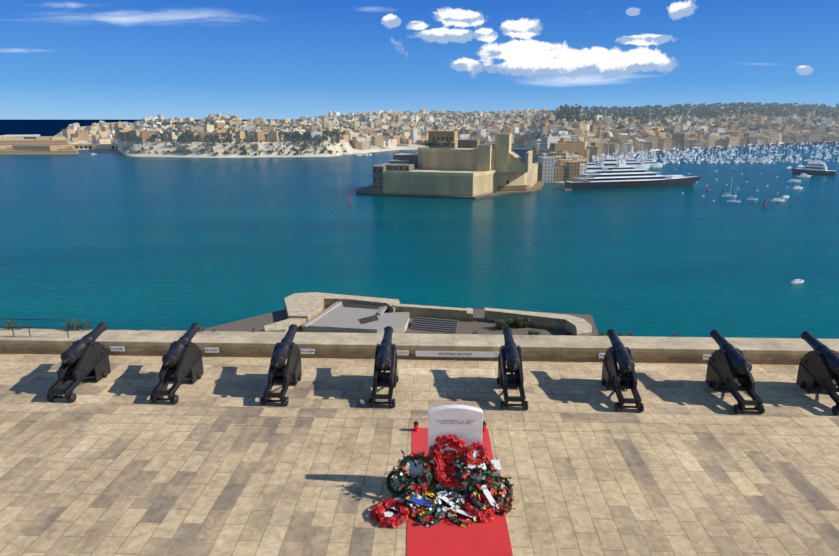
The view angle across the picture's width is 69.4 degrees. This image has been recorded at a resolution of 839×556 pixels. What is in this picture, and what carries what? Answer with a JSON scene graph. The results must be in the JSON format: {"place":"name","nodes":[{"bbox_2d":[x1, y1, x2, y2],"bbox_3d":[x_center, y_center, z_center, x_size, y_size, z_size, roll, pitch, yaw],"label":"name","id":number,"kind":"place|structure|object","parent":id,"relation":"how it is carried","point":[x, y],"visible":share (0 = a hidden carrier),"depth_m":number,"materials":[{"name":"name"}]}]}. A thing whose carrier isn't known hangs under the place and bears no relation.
{"place":"outdoors","nodes":[
{"label":"outdoors","id":0,"kind":"place"},
{"bbox_2d":[199,308,598,335],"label":"battery terrace","id":1,"kind":"structure","parent":0,"point":[479,324],"depth_m":77.10,"materials":[{"name":"grey stone"}]},
{"bbox_2d":[301,301,409,332],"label":"terrace","id":2,"kind":"structure","parent":1,"relation":"on","point":[344,317],"depth_m":76.91,"materials":[{"name":"grey concrete"}]},
{"bbox_2d":[410,316,457,332],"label":"steps","id":3,"kind":"structure","parent":1,"relation":"on","point":[435,324],"depth_m":76.28,"materials":[{"name":"grey stone"}]},
{"bbox_2d":[494,318,508,329],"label":"bush","id":4,"kind":"object","parent":1,"relation":"on","point":[501,325],"visible":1,"depth_m":75.81,"materials":[{"name":"green plant"}]},
{"bbox_2d":[502,318,513,326],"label":"bush","id":5,"kind":"object","parent":1,"relation":"on","point":[509,319],"visible":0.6,"depth_m":76.81,"materials":[{"name":"green plant"}]},
{"bbox_2d":[510,316,531,327],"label":"bush","id":6,"kind":"object","parent":1,"relation":"on","point":[519,323],"visible":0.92,"depth_m":76.61,"materials":[{"name":"green plant"}]},
{"bbox_2d":[0,354,838,555],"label":"paved terrace","id":7,"kind":"structure","parent":0,"point":[218,459],"depth_m":13.31,"materials":[{"name":"beige stone"}]},
{"bbox_2d":[46,322,110,401],"bbox_3d":[-9.402,2.291,16.923,0.720,1.451,2.427,1,15,3],"label":"cannon","id":8,"kind":"object","parent":7,"relation":"on","point":[85,357],"visible":1,"depth_m":16.61,"materials":[{"name":"metal"}]},
{"bbox_2d":[149,323,203,403],"bbox_3d":[-6.639,2.308,16.822,0.720,1.468,2.426,1,15,4],"label":"cannon","id":9,"kind":"object","parent":7,"relation":"on","point":[182,361],"visible":0.98,"depth_m":16.45,"materials":[{"name":"metal"}]},
{"bbox_2d":[261,324,301,405],"bbox_3d":[-3.730,2.338,16.719,0.720,1.462,2.427,1,15,3],"label":"cannon","id":10,"kind":"object","parent":7,"relation":"on","point":[283,371],"visible":1,"depth_m":16.30,"materials":[{"name":"metal"}]},
{"bbox_2d":[368,326,398,407],"bbox_3d":[-0.934,2.376,16.623,0.720,1.437,2.428,1,15,2],"label":"cannon","id":11,"kind":"object","parent":7,"relation":"on","point":[385,354],"visible":1,"depth_m":16.15,"materials":[{"name":"metal"}]},
{"bbox_2d":[370,499,409,527],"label":"wreath","id":12,"kind":"object","parent":7,"relation":"on","point":[380,518],"visible":0.98,"depth_m":11.31,"materials":[{"name":"red plant"}]},
{"bbox_2d":[390,485,413,504],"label":"wreath","id":13,"kind":"object","parent":7,"relation":"on","point":[394,495],"visible":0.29,"depth_m":11.80,"materials":[{"name":"green plant"}]},
{"bbox_2d":[383,466,412,495],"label":"wreath","id":14,"kind":"object","parent":13,"relation":"on","point":[388,482],"visible":0.5,"depth_m":11.90,"materials":[{"name":"green plant"}]},
{"bbox_2d":[0,328,838,364],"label":"parapet wall","id":15,"kind":"structure","parent":7,"relation":"on","point":[648,349],"depth_m":18.98,"materials":[{"name":"beige stone"}]},
{"bbox_2d":[3,320,14,329],"bbox_3d":[-13.634,1.537,20.101,0.485,0.336,0.494,1,15,2],"label":"weed plant","id":16,"kind":"object","parent":15,"relation":"on","point":[7,325],"visible":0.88,"depth_m":20.14,"materials":[{"name":"green plant"}]},
{"bbox_2d":[0,319,68,337],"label":"parapet handrail","id":17,"kind":"object","parent":15,"relation":"on","point":[12,327],"visible":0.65,"depth_m":19.27,"materials":[{"name":"metal"}]},
{"bbox_2d":[60,319,74,329],"bbox_3d":[-11.559,1.539,20.060,0.434,0.353,0.456,6,16,22],"label":"weed plant","id":18,"kind":"object","parent":15,"relation":"on","point":[69,328],"visible":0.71,"depth_m":20.09,"materials":[{"name":"green plant"}]},
{"bbox_2d":[68,317,86,330],"bbox_3d":[-11.267,1.524,20.000,0.623,0.412,0.420,-10,18,-33],"label":"weed plant","id":19,"kind":"object","parent":15,"relation":"on","point":[78,327],"visible":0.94,"depth_m":19.99,"materials":[{"name":"green plant"}]},
{"bbox_2d":[84,321,91,329],"bbox_3d":[-10.944,1.597,19.999,0.284,0.272,0.324,4,15,15],"label":"weed plant","id":20,"kind":"object","parent":15,"relation":"on","point":[89,326],"visible":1,"depth_m":20.02,"materials":[{"name":"green plant"}]},
{"bbox_2d":[110,346,124,350],"bbox_3d":[-9.516,2.230,19.086,0.440,0.170,0.016,1,15,2],"label":"plaque","id":21,"kind":"object","parent":15,"relation":"attached to","point":[116,348],"visible":1,"depth_m":19.08,"materials":[{"name":"white"}]},
{"bbox_2d":[205,347,218,352],"bbox_3d":[-6.509,2.258,18.979,0.440,0.170,0.016,1,15,2],"label":"plaque","id":22,"kind":"object","parent":15,"relation":"attached to","point":[211,350],"visible":1,"depth_m":18.98,"materials":[{"name":"white"}]},
{"bbox_2d":[300,349,314,353],"bbox_3d":[-3.485,2.286,18.871,0.440,0.170,0.016,1,15,2],"label":"plaque","id":23,"kind":"object","parent":15,"relation":"attached to","point":[307,351],"visible":1,"depth_m":18.86,"materials":[{"name":"white"}]},
{"bbox_2d":[396,350,408,354],"bbox_3d":[-0.557,2.314,18.767,0.440,0.170,0.016,1,15,2],"label":"plaque","id":24,"kind":"object","parent":15,"relation":"attached to","point":[402,352],"visible":0.98,"depth_m":18.76,"materials":[{"name":"white"}]},
{"bbox_2d":[416,351,494,356],"bbox_3d":[1.104,2.349,18.713,2.452,0.190,0.017,1,15,2],"label":"battery sign","id":25,"kind":"object","parent":15,"relation":"attached to","point":[454,354],"visible":1,"depth_m":18.71,"materials":[{"name":"white"}]},
{"bbox_2d":[703,354,710,359],"bbox_3d":[8.850,2.402,18.431,0.440,0.170,0.016,1,15,2],"label":"plaque","id":26,"kind":"object","parent":15,"relation":"attached to","point":[706,356],"visible":0.42,"depth_m":18.43,"materials":[{"name":"white"}]},
{"bbox_2d":[407,428,512,555],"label":"red carpet","id":27,"kind":"object","parent":7,"relation":"on","point":[446,536],"visible":0.33,"depth_m":10.87,"materials":[{"name":"red carpet"}]},
{"bbox_2d":[387,495,416,515],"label":"wreath","id":28,"kind":"object","parent":27,"relation":"on","point":[391,509],"visible":0.48,"depth_m":11.57,"materials":[{"name":"green"}]},
{"bbox_2d":[413,421,418,431],"bbox_3d":[-0.079,3.536,14.513,0.156,0.245,0.156,0,15,1],"label":"grave lantern","id":29,"kind":"object","parent":27,"relation":"on","point":[416,426],"visible":1,"depth_m":14.47,"materials":[{"name":"red plastic"}]},
{"bbox_2d":[401,490,439,516],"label":"wreath","id":30,"kind":"object","parent":27,"relation":"on","point":[429,503],"visible":0.83,"depth_m":11.51,"materials":[{"name":"multicoloured"}]},
{"bbox_2d":[404,474,443,506],"bbox_3d":[0.092,4.106,11.857,0.829,0.216,0.768,-13,43,-22],"label":"wreath","id":31,"kind":"object","parent":27,"relation":"on","point":[435,481],"visible":0.27,"depth_m":11.85,"materials":[{"name":"green plant"}]},
{"bbox_2d":[391,447,437,497],"bbox_3d":[-0.099,3.790,11.769,0.980,0.919,0.258,35,-17,11],"label":"wreath","id":32,"kind":"object","parent":31,"relation":"on","point":[401,473],"visible":0.98,"depth_m":11.80,"materials":[{"name":"green plant"}]},
{"bbox_2d":[414,501,443,526],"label":"wreath","id":33,"kind":"object","parent":27,"relation":"on","point":[422,520],"visible":0.75,"depth_m":11.19,"materials":[{"name":"green plant"}]},
{"bbox_2d":[417,473,451,503],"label":"wreath","id":34,"kind":"object","parent":27,"relation":"on","point":[448,490],"visible":0.12,"depth_m":11.81,"materials":[{"name":"green plant"}]},
{"bbox_2d":[422,455,435,476],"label":"wreath","id":35,"kind":"object","parent":34,"relation":"on","point":[424,465],"visible":0.23,"depth_m":11.85,"materials":[{"name":"green"}]},
{"bbox_2d":[429,434,468,475],"bbox_3d":[0.600,3.472,11.884,0.824,0.825,0.174,0,3,1],"label":"wreath","id":36,"kind":"object","parent":34,"relation":"on","point":[454,442],"visible":0.83,"depth_m":11.85,"materials":[{"name":"red plant"}]},
{"bbox_2d":[433,489,465,516],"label":"wreath","id":37,"kind":"object","parent":27,"relation":"on","point":[442,496],"visible":0.81,"depth_m":11.57,"materials":[{"name":"white plant"}]},
{"bbox_2d":[409,460,500,490],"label":"memorial plinth","id":38,"kind":"structure","parent":27,"relation":"on","point":[414,471],"depth_m":12.09,"materials":[{"name":"white stone"}]},
{"bbox_2d":[428,404,482,465],"bbox_3d":[0.707,3.132,12.061,1.070,1.270,0.162,0,15,1],"label":"memorial headstone","id":39,"kind":"object","parent":38,"relation":"on","point":[465,422],"visible":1,"depth_m":11.92,"materials":[{"name":"white stone"}]},
{"bbox_2d":[442,467,479,498],"bbox_3d":[0.817,4.022,11.826,0.804,0.768,0.208,-43,-15,-13],"label":"wreath","id":40,"kind":"object","parent":27,"relation":"on","point":[468,473],"visible":0.27,"depth_m":11.83,"materials":[{"name":"green plant"}]},
{"bbox_2d":[433,453,466,487],"bbox_3d":[0.616,3.747,11.851,0.672,0.675,0.142,17,-20,4],"label":"wreath","id":41,"kind":"object","parent":40,"relation":"on","point":[441,476],"visible":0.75,"depth_m":11.80,"materials":[{"name":"red plant"}]},
{"bbox_2d":[447,487,475,510],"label":"wreath","id":42,"kind":"object","parent":27,"relation":"on","point":[452,498],"visible":0.58,"depth_m":11.67,"materials":[{"name":"green plant"}]},
{"bbox_2d":[447,504,478,526],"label":"wreath","id":43,"kind":"object","parent":27,"relation":"on","point":[463,522],"visible":0.65,"depth_m":11.22,"materials":[{"name":"multicoloured"}]},
{"bbox_2d":[462,492,499,521],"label":"wreath","id":44,"kind":"object","parent":27,"relation":"on","point":[472,511],"visible":0.62,"depth_m":11.36,"materials":[{"name":"red plant"}]},
{"bbox_2d":[464,465,492,492],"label":"wreath","id":45,"kind":"object","parent":44,"relation":"on","point":[477,470],"visible":0.19,"depth_m":11.91,"materials":[{"name":"green"}]},
{"bbox_2d":[452,445,497,495],"bbox_3d":[1.077,3.697,11.733,0.839,0.946,0.234,-16,-20,-2],"label":"wreath","id":46,"kind":"object","parent":45,"relation":"on","point":[488,476],"visible":0.69,"depth_m":11.72,"materials":[{"name":"green plant"}]},
{"bbox_2d":[464,442,487,465],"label":"wreath","id":47,"kind":"object","parent":46,"relation":"attached to","point":[468,451],"visible":0.98,"depth_m":11.80,"materials":[{"name":"red plant"}]},
{"bbox_2d":[482,421,486,431],"bbox_3d":[1.540,3.540,14.497,0.156,0.245,0.156,0,15,1],"label":"grave lantern","id":48,"kind":"object","parent":27,"relation":"on","point":[484,429],"visible":0.81,"depth_m":14.46,"materials":[{"name":"red plastic"}]},
{"bbox_2d":[470,480,508,511],"bbox_3d":[1.332,4.160,11.530,0.756,0.203,0.714,19,51,12],"label":"wreath","id":49,"kind":"object","parent":27,"relation":"on","point":[499,490],"visible":0.81,"depth_m":11.55,"materials":[{"name":"green"}]},
{"bbox_2d":[480,473,513,510],"bbox_3d":[1.491,4.120,11.701,0.739,0.191,0.761,-23,55,-9],"label":"wreath","id":50,"kind":"object","parent":27,"relation":"on","point":[507,484],"visible":0.5,"depth_m":11.73,"materials":[{"name":"green plant"}]},
{"bbox_2d":[487,492,514,514],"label":"wreath","id":51,"kind":"object","parent":27,"relation":"on","point":[508,509],"visible":0.46,"depth_m":11.50,"materials":[{"name":"green"}]},
{"bbox_2d":[497,327,528,409],"bbox_3d":[2.487,2.409,16.501,0.720,1.436,2.428,1,15,2],"label":"cannon","id":52,"kind":"object","parent":7,"relation":"on","point":[509,357],"visible":1,"depth_m":16.03,"materials":[{"name":"metal"}]},
{"bbox_2d":[601,329,643,411],"bbox_3d":[5.427,2.435,16.396,0.720,1.438,2.428,1,15,3],"label":"cannon","id":53,"kind":"object","parent":7,"relation":"on","point":[622,377],"visible":1,"depth_m":15.98,"materials":[{"name":"metal"}]},
{"bbox_2d":[705,329,764,413],"bbox_3d":[8.386,2.454,16.288,0.720,1.456,2.427,0,15,1],"label":"cannon","id":54,"kind":"object","parent":7,"relation":"on","point":[729,366],"visible":1,"depth_m":15.93,"materials":[{"name":"metal"}]},
{"bbox_2d":[796,331,838,414],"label":"cannon","id":55,"kind":"object","parent":7,"relation":"on","point":[818,368],"visible":1,"depth_m":16.18,"materials":[{"name":"metal"}]},
{"bbox_2d":[0,120,838,338],"bbox_3d":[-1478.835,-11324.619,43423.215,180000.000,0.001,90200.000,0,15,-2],"label":"sea water","id":56,"kind":"structure","parent":0,"point":[114,239],"depth_m":327.33,"materials":[{"name":"teal liquid"}]},
{"bbox_2d":[0,134,117,154],"bbox_3d":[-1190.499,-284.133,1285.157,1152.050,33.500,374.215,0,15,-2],"label":"breakwater fort","id":57,"kind":"structure","parent":56,"relation":"on","point":[35,144],"depth_m":1217.21,"materials":[{"name":"stone"}]},
{"bbox_2d":[75,146,117,148],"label":"rinella arches","id":58,"kind":"structure","parent":57,"relation":"on","point":[81,147],"depth_m":1344.06,"materials":[{"name":"brown"}]},
{"bbox_2d":[356,131,545,198],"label":"fort","id":59,"kind":"structure","parent":56,"relation":"on","point":[466,169],"depth_m":532.63,"materials":[{"name":"beige stone"}]},
{"bbox_2d":[374,137,508,187],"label":"fort windows","id":60,"kind":"structure","parent":59,"relation":"attached to","point":[407,167],"depth_m":532.82,"materials":[{"name":"black glass"}]},
{"bbox_2d":[91,138,838,283],"bbox_3d":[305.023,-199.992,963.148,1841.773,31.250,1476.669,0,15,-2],"label":"boats","id":61,"kind":"object","parent":56,"relation":"on","point":[816,167],"visible":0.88,"depth_m":953.05,"materials":[{"name":"white"}]},
{"bbox_2d":[348,168,787,205],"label":"buoys","id":62,"kind":"object","parent":56,"relation":"on","point":[683,192],"visible":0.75,"depth_m":547.03,"materials":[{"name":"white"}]},
{"bbox_2d":[559,155,702,189],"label":"superyacht","id":63,"kind":"object","parent":56,"relation":"on","point":[620,174],"visible":0.92,"depth_m":586.57,"materials":[{"name":"painted metal"},{"name":"glass"}]},
{"bbox_2d":[0,0,838,119],"label":"sky","id":64,"kind":"structure","parent":0,"point":[60,59],"materials":[{"name":"blue"}]},
{"bbox_2d":[264,292,591,335],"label":"battery walls","id":65,"kind":"structure","parent":0,"point":[301,308],"depth_m":79.00,"materials":[{"name":"beige stone"}]},
{"bbox_2d":[55,110,835,157],"bbox_3d":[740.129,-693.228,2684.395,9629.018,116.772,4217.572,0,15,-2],"label":"shore terrain","id":66,"kind":"structure","parent":0,"point":[159,147],"depth_m":1108.80,"materials":[{"name":"beige stone"}]},
{"bbox_2d":[62,104,838,182],"bbox_3d":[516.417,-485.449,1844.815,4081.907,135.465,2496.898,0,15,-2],"label":"town buildings","id":67,"kind":"structure","parent":66,"relation":"on","point":[550,157],"depth_m":1495.76,"materials":[{"name":"stone"}]},
{"bbox_2d":[368,115,689,137],"bbox_3d":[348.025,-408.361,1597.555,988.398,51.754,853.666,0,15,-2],"label":"church domes","id":68,"kind":"structure","parent":67,"relation":"attached to","point":[608,134],"depth_m":1195.76,"materials":[{"name":"beige stone"}]},
{"bbox_2d":[115,102,838,155],"bbox_3d":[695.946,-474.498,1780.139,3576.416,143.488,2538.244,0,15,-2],"label":"shore trees","id":69,"kind":"object","parent":66,"relation":"on","point":[572,113],"visible":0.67,"depth_m":1881.57,"materials":[{"name":"green plant"}]}
]}

